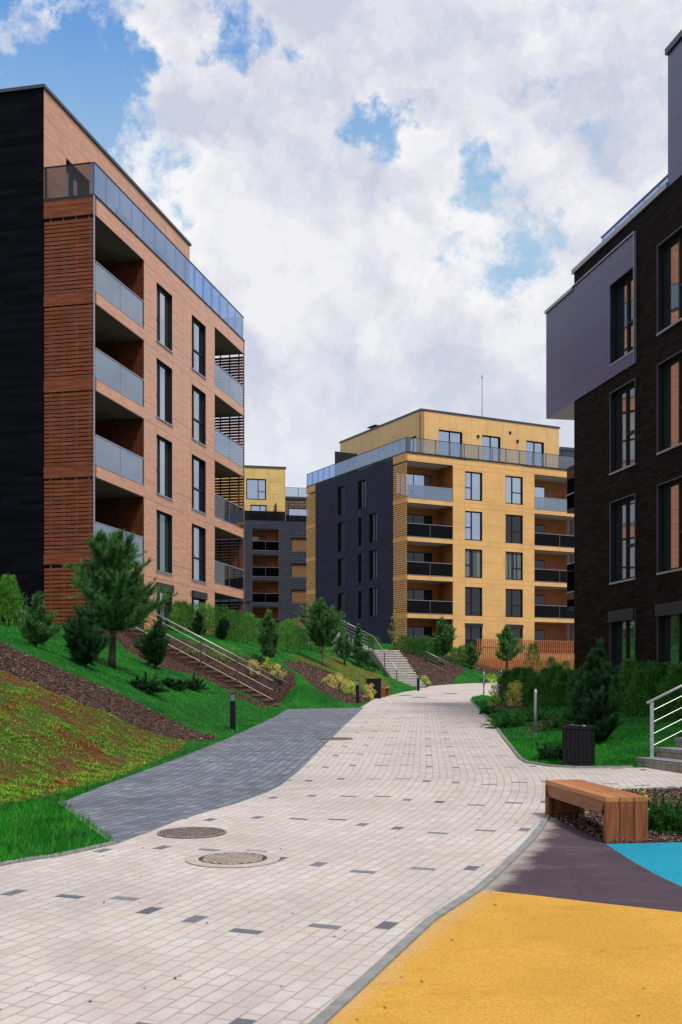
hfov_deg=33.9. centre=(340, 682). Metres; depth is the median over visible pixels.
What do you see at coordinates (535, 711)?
hoop post
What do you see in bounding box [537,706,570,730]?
juniper
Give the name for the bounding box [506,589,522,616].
window
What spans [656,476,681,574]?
window
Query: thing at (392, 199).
sky
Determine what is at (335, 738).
manhole cover
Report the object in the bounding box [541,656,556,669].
thuja
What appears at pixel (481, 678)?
shrub
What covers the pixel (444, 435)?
window
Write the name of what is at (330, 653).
shrub
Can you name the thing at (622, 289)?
window
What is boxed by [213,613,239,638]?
hedge shrub
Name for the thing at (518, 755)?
kerb
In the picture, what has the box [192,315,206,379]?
window
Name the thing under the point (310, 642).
hedge shrub
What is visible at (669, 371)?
window
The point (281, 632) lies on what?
hedge shrub
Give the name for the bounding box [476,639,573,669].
timber fence
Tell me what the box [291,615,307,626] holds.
window
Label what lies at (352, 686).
shrub
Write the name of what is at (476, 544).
apartment building
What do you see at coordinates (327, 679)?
shrub
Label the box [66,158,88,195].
window
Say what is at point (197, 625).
pine tree
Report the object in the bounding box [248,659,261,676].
shrub
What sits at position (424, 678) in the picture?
shrub
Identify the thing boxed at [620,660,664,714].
hedge conifer
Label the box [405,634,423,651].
evergreen
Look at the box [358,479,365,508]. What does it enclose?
window
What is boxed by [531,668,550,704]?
hedge conifer
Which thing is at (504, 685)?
hedge conifer
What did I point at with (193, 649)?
shrub
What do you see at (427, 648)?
evergreen
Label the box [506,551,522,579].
window
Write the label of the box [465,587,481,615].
window
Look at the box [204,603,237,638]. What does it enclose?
hedge shrub
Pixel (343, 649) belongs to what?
pine tree
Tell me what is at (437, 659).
stair railing
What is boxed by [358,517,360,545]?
window
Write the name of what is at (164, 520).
window
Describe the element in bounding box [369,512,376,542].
window
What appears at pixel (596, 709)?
pine tree
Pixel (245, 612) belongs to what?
hedge shrub
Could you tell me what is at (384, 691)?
bench
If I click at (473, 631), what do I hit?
window
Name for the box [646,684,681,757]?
stair railing
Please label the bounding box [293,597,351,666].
pine tree
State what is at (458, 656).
evergreen
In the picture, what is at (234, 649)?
shrub
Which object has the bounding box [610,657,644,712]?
hedge conifer
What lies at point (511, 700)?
shrub
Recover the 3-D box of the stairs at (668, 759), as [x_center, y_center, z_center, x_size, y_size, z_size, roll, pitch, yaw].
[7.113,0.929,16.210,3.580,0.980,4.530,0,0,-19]
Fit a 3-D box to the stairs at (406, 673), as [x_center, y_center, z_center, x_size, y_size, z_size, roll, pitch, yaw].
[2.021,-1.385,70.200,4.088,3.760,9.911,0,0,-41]
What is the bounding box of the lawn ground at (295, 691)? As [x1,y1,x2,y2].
[0,623,681,861]
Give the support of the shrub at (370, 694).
on the mulch bed
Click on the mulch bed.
(280, 693)
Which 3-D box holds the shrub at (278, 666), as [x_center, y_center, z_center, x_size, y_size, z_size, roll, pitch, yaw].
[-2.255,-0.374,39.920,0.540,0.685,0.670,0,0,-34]
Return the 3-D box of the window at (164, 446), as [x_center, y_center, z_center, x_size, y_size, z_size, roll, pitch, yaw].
[-7.441,-8.961,46.727,0.250,2.472,1.790,0,0,13]
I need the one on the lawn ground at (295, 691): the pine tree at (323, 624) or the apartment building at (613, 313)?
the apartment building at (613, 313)
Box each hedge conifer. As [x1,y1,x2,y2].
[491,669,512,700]
[498,675,511,700]
[503,666,523,700]
[507,676,532,703]
[517,666,536,700]
[521,672,538,702]
[523,674,542,704]
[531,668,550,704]
[537,662,565,706]
[537,666,550,675]
[547,669,571,706]
[558,668,576,704]
[561,672,583,707]
[603,671,622,709]
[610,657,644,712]
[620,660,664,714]
[620,668,658,716]
[634,660,680,716]
[647,661,680,709]
[654,664,681,720]
[665,662,681,715]
[671,682,681,714]
[673,690,681,719]
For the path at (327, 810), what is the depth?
8.51 m
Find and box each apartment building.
[0,84,250,635]
[215,465,307,641]
[306,376,573,666]
[544,29,681,685]
[559,447,573,640]
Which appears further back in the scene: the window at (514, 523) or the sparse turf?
the window at (514, 523)
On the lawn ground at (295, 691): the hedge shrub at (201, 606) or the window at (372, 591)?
the hedge shrub at (201, 606)
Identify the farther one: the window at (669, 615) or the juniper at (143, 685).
the window at (669, 615)
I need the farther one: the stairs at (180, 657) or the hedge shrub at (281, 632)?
the hedge shrub at (281, 632)
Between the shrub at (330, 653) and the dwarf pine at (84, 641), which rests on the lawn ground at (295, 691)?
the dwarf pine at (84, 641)
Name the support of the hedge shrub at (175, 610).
on the lawn ground at (295, 691)
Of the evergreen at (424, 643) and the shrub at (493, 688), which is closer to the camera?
the shrub at (493, 688)
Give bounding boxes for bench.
[381,687,388,696]
[545,780,647,842]
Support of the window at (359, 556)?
in the apartment building at (476, 544)
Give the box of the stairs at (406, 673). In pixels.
[308,633,424,686]
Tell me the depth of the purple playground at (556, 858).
8.75 m
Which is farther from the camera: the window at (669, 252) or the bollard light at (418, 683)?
the bollard light at (418, 683)
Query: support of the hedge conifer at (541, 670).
on the lawn ground at (295, 691)
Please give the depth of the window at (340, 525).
100.66 m
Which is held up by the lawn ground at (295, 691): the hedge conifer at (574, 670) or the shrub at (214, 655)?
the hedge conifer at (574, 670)
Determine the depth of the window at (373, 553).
95.49 m
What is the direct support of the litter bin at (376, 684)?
on the path at (327, 810)
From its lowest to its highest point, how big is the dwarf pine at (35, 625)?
1.369 m
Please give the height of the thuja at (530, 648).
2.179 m
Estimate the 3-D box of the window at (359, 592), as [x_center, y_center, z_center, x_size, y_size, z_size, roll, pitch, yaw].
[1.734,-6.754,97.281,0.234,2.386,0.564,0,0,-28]
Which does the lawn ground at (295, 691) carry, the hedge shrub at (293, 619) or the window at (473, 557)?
the hedge shrub at (293, 619)
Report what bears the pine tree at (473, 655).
on the lawn ground at (295, 691)
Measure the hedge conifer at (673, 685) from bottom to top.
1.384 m
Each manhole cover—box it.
[157,827,225,838]
[185,850,279,867]
[318,737,352,739]
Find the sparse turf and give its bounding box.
[289,653,390,688]
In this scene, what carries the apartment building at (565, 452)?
on the lawn ground at (295, 691)
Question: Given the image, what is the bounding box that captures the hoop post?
[534,689,537,734]
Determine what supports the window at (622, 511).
in the apartment building at (613, 313)
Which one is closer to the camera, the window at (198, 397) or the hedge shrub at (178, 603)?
the hedge shrub at (178, 603)
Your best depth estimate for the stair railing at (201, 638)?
38.29 m
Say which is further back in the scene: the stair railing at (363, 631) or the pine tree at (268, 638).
the stair railing at (363, 631)
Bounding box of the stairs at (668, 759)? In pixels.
[636,738,681,772]
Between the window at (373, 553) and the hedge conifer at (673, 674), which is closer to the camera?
the hedge conifer at (673, 674)
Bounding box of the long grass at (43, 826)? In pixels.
[0,788,90,862]
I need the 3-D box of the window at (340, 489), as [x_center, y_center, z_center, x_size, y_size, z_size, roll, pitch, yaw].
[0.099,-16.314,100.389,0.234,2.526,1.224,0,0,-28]
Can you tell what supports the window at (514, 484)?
in the apartment building at (476, 544)
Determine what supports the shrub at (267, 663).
on the mulch bed
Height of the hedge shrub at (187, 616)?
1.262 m
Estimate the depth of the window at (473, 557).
93.53 m
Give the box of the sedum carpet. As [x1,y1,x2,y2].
[0,669,186,804]
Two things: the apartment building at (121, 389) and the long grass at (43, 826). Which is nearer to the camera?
the long grass at (43, 826)
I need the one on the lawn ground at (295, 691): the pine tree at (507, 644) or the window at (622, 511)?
the pine tree at (507, 644)
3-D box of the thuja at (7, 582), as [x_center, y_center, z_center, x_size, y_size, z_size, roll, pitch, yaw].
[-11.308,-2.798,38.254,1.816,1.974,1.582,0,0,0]
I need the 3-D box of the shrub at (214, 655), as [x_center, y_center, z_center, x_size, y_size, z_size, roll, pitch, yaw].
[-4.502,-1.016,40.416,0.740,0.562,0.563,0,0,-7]
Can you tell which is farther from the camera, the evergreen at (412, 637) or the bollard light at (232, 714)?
the evergreen at (412, 637)
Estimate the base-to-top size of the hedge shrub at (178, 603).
1.495 m
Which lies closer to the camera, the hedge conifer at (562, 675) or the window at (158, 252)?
the hedge conifer at (562, 675)
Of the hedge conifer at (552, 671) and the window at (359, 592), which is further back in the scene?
the window at (359, 592)
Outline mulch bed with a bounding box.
[0,633,681,843]
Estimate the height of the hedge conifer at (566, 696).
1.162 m
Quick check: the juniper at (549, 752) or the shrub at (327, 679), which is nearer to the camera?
the juniper at (549, 752)
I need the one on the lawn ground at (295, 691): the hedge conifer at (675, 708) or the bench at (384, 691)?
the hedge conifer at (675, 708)
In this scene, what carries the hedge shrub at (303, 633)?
on the lawn ground at (295, 691)
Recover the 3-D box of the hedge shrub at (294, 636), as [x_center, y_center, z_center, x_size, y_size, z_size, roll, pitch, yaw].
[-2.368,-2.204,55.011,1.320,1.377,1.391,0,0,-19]
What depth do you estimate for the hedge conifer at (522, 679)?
39.52 m
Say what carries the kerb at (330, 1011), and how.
on the path at (327, 810)
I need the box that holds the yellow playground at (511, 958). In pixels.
[327,890,681,1023]
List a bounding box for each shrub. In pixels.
[162,600,191,631]
[167,600,190,629]
[167,606,189,630]
[172,604,195,631]
[179,601,210,633]
[185,639,205,656]
[187,602,218,635]
[203,607,221,636]
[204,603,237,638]
[208,647,226,659]
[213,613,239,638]
[220,644,244,661]
[226,610,252,642]
[231,610,257,641]
[235,611,261,643]
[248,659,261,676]
[249,618,262,640]
[259,656,276,670]
[271,663,286,681]
[274,621,292,646]
[277,619,302,651]
[280,617,302,642]
[283,624,305,649]
[285,625,311,651]
[296,624,317,647]
[297,625,325,651]
[309,644,327,651]
[321,674,338,685]
[327,646,338,657]
[328,672,352,691]
[340,681,356,697]
[362,634,376,648]
[362,683,375,700]
[363,665,376,672]
[367,636,382,649]
[388,611,398,645]
[421,675,430,685]
[479,676,488,682]
[485,673,496,682]
[487,683,500,705]
[502,680,522,706]
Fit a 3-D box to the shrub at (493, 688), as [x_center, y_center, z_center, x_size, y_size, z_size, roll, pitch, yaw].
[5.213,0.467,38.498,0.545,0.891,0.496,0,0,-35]
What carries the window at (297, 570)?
in the apartment building at (275, 551)
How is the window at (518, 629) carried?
in the apartment building at (476, 544)
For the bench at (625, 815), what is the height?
0.425 m
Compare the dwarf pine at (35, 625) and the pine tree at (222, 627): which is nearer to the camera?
the dwarf pine at (35, 625)
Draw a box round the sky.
[0,0,681,496]
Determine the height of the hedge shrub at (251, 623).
1.543 m
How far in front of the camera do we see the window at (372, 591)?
95.49 m
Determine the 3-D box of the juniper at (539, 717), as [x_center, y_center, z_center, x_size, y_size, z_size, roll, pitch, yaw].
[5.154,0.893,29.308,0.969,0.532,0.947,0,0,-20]
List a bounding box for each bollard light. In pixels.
[230,693,235,729]
[356,680,358,702]
[417,675,419,690]
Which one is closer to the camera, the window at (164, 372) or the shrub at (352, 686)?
the shrub at (352, 686)
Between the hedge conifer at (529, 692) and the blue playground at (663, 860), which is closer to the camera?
the blue playground at (663, 860)
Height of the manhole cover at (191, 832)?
0.013 m
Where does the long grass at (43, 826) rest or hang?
on the lawn ground at (295, 691)
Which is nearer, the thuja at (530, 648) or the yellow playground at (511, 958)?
the yellow playground at (511, 958)
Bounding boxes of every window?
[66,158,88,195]
[115,207,129,226]
[156,248,169,266]
[156,282,172,353]
[156,358,172,426]
[156,434,172,500]
[156,510,172,574]
[156,582,173,629]
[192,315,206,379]
[192,384,206,446]
[192,454,206,514]
[192,524,206,583]
[192,590,207,632]
[246,478,265,499]
[250,505,266,510]
[288,508,307,515]
[291,538,307,551]
[291,564,307,577]
[291,589,307,603]
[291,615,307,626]
[338,486,343,514]
[338,522,343,551]
[338,558,343,585]
[338,593,343,620]
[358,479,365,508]
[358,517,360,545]
[358,554,360,582]
[358,591,360,618]
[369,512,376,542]
[369,549,376,579]
[369,587,376,615]
[408,436,415,451]
[439,429,461,456]
[465,471,481,500]
[465,511,481,540]
[465,549,481,577]
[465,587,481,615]
[465,623,482,651]
[482,435,499,460]
[505,624,523,652]
[506,475,522,504]
[506,514,522,543]
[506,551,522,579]
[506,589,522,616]
[526,440,543,465]
[608,608,635,674]
[609,268,632,366]
[609,378,635,475]
[609,493,635,584]
[655,601,681,665]
[656,226,681,335]
[656,350,681,454]
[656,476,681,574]
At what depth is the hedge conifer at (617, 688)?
28.80 m
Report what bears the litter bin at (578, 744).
on the lawn ground at (295, 691)
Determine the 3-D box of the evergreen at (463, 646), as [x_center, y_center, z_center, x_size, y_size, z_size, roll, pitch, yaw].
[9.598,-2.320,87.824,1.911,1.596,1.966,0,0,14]
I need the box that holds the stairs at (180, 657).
[94,628,282,706]
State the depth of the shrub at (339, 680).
43.27 m
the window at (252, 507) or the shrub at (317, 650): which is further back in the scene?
the window at (252, 507)
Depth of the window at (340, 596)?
100.66 m
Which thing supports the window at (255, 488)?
in the apartment building at (275, 551)
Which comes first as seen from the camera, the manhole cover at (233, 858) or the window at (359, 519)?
the manhole cover at (233, 858)
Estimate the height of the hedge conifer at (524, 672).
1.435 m
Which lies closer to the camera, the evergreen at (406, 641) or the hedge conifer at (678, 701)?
the hedge conifer at (678, 701)
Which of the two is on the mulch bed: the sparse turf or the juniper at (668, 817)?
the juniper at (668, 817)
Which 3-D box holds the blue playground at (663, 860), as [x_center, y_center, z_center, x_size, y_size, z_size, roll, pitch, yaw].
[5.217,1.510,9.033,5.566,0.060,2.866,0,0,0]
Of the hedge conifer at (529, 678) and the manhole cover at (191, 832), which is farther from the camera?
the hedge conifer at (529, 678)
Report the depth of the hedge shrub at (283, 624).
51.91 m
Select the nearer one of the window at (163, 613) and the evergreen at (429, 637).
the window at (163, 613)
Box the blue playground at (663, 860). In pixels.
[607,842,681,885]
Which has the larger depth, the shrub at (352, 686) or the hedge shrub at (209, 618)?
the hedge shrub at (209, 618)
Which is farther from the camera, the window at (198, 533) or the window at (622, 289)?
the window at (198, 533)
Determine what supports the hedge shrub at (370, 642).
on the lawn ground at (295, 691)
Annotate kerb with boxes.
[0,841,116,865]
[58,802,114,841]
[308,813,549,1023]
[470,700,632,767]
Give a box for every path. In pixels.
[0,682,681,1023]
[64,708,362,843]
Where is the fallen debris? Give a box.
[34,781,669,1018]
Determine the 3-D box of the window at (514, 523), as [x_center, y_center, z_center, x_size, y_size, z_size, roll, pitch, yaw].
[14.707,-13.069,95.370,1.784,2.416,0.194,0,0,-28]
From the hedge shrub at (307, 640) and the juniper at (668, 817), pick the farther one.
the hedge shrub at (307, 640)
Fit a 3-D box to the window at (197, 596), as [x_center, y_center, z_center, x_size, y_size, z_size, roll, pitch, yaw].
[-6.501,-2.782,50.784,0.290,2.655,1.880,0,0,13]
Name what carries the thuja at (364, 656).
on the planted slope
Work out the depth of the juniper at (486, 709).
34.44 m
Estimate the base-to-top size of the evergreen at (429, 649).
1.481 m
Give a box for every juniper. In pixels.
[126,671,170,692]
[161,676,187,690]
[182,673,209,689]
[479,706,500,713]
[480,705,533,728]
[524,707,556,721]
[531,742,561,760]
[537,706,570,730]
[638,787,681,835]
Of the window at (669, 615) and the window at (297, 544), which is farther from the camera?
the window at (297, 544)
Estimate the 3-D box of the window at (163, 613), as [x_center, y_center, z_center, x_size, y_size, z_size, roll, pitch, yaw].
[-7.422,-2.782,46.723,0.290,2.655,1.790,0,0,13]
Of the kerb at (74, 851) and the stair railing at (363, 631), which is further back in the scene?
the stair railing at (363, 631)
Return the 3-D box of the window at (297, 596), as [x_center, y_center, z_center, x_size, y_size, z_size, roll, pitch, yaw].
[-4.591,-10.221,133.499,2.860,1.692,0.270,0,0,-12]
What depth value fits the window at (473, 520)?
93.53 m
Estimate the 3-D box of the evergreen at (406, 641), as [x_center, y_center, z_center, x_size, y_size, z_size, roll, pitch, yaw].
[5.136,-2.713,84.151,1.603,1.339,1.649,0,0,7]
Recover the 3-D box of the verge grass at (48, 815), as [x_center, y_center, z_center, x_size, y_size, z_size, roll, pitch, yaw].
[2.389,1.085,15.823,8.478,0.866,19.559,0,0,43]
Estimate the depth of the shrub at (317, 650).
58.52 m
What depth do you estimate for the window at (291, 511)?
136.12 m
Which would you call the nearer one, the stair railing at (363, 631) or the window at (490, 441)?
the stair railing at (363, 631)
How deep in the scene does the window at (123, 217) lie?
47.84 m
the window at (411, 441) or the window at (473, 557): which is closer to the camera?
the window at (473, 557)
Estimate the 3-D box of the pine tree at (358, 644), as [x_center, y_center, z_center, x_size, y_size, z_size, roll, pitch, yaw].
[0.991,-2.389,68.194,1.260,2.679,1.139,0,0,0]
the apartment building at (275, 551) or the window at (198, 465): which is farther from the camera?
the apartment building at (275, 551)
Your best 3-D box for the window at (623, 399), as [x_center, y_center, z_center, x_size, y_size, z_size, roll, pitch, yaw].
[7.911,-7.072,31.110,0.245,2.353,1.630,0,0,-11]
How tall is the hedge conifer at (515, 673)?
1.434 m
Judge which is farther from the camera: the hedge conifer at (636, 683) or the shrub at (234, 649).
the shrub at (234, 649)
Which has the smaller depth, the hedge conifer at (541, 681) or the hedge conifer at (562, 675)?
the hedge conifer at (562, 675)
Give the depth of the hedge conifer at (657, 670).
25.37 m
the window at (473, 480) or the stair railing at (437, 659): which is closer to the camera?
the stair railing at (437, 659)
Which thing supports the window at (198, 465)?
in the apartment building at (121, 389)
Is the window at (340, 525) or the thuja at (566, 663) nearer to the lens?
the thuja at (566, 663)
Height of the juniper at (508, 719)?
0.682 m
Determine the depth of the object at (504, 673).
42.39 m
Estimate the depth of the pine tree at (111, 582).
29.07 m
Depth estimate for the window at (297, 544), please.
133.49 m
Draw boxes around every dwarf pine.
[15,591,65,647]
[61,599,115,667]
[131,614,170,668]
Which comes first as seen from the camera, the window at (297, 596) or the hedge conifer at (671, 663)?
the hedge conifer at (671, 663)
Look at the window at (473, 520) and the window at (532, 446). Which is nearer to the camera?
the window at (473, 520)
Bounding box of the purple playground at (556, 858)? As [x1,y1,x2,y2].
[484,817,681,911]
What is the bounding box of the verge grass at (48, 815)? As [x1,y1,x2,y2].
[0,721,681,862]
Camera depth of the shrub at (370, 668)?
60.31 m
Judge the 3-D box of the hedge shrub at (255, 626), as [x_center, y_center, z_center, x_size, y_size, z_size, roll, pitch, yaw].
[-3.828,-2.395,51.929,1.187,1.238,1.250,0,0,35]
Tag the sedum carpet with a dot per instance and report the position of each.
(59, 780)
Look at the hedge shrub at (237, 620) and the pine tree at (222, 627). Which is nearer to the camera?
the pine tree at (222, 627)
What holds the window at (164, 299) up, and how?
in the apartment building at (121, 389)
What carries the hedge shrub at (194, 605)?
on the lawn ground at (295, 691)
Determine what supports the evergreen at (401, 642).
on the mulch bed
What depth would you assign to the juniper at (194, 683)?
31.61 m
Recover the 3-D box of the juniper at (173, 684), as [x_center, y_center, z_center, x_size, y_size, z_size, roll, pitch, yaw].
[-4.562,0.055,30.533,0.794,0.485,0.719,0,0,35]
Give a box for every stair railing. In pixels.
[129,611,287,703]
[341,620,371,649]
[372,636,396,679]
[425,651,449,667]
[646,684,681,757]
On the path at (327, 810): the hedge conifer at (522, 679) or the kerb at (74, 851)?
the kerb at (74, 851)
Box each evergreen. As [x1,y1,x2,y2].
[391,635,410,649]
[398,639,417,653]
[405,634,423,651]
[411,635,437,655]
[417,635,433,646]
[418,640,437,656]
[422,646,443,662]
[446,647,464,663]
[455,643,467,661]
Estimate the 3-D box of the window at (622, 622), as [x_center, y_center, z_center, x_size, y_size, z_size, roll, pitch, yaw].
[7.891,-0.663,31.106,0.285,2.715,1.630,0,0,-11]
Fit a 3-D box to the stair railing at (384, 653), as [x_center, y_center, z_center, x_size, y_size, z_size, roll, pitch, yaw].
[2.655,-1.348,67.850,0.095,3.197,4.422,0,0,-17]
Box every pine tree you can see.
[62,527,181,669]
[187,610,207,634]
[213,617,232,639]
[256,608,281,660]
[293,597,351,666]
[332,629,354,664]
[351,622,365,662]
[425,615,456,666]
[464,641,482,669]
[495,623,526,668]
[562,639,628,743]
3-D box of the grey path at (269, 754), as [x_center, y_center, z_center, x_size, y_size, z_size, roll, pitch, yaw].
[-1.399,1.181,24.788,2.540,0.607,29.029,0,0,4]
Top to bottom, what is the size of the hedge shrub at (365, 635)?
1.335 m
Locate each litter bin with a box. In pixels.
[366,679,381,698]
[561,723,595,765]
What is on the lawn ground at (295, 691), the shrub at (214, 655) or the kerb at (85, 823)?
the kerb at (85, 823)
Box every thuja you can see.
[0,573,28,626]
[354,649,372,669]
[521,642,542,669]
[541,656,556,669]
[561,660,572,669]
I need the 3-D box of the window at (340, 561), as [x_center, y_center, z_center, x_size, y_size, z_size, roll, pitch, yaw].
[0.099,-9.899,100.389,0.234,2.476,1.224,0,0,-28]
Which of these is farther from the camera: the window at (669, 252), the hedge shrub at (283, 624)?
the hedge shrub at (283, 624)
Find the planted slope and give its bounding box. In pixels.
[0,653,389,805]
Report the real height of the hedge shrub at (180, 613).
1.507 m
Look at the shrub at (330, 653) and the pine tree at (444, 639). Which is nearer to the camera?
the shrub at (330, 653)
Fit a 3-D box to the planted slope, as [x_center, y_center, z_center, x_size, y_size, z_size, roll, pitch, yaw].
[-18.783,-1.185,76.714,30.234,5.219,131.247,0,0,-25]
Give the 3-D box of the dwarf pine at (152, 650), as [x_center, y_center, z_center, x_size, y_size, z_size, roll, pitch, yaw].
[-5.924,-1.292,34.701,1.264,1.787,1.192,0,0,0]
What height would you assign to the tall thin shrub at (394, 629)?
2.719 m

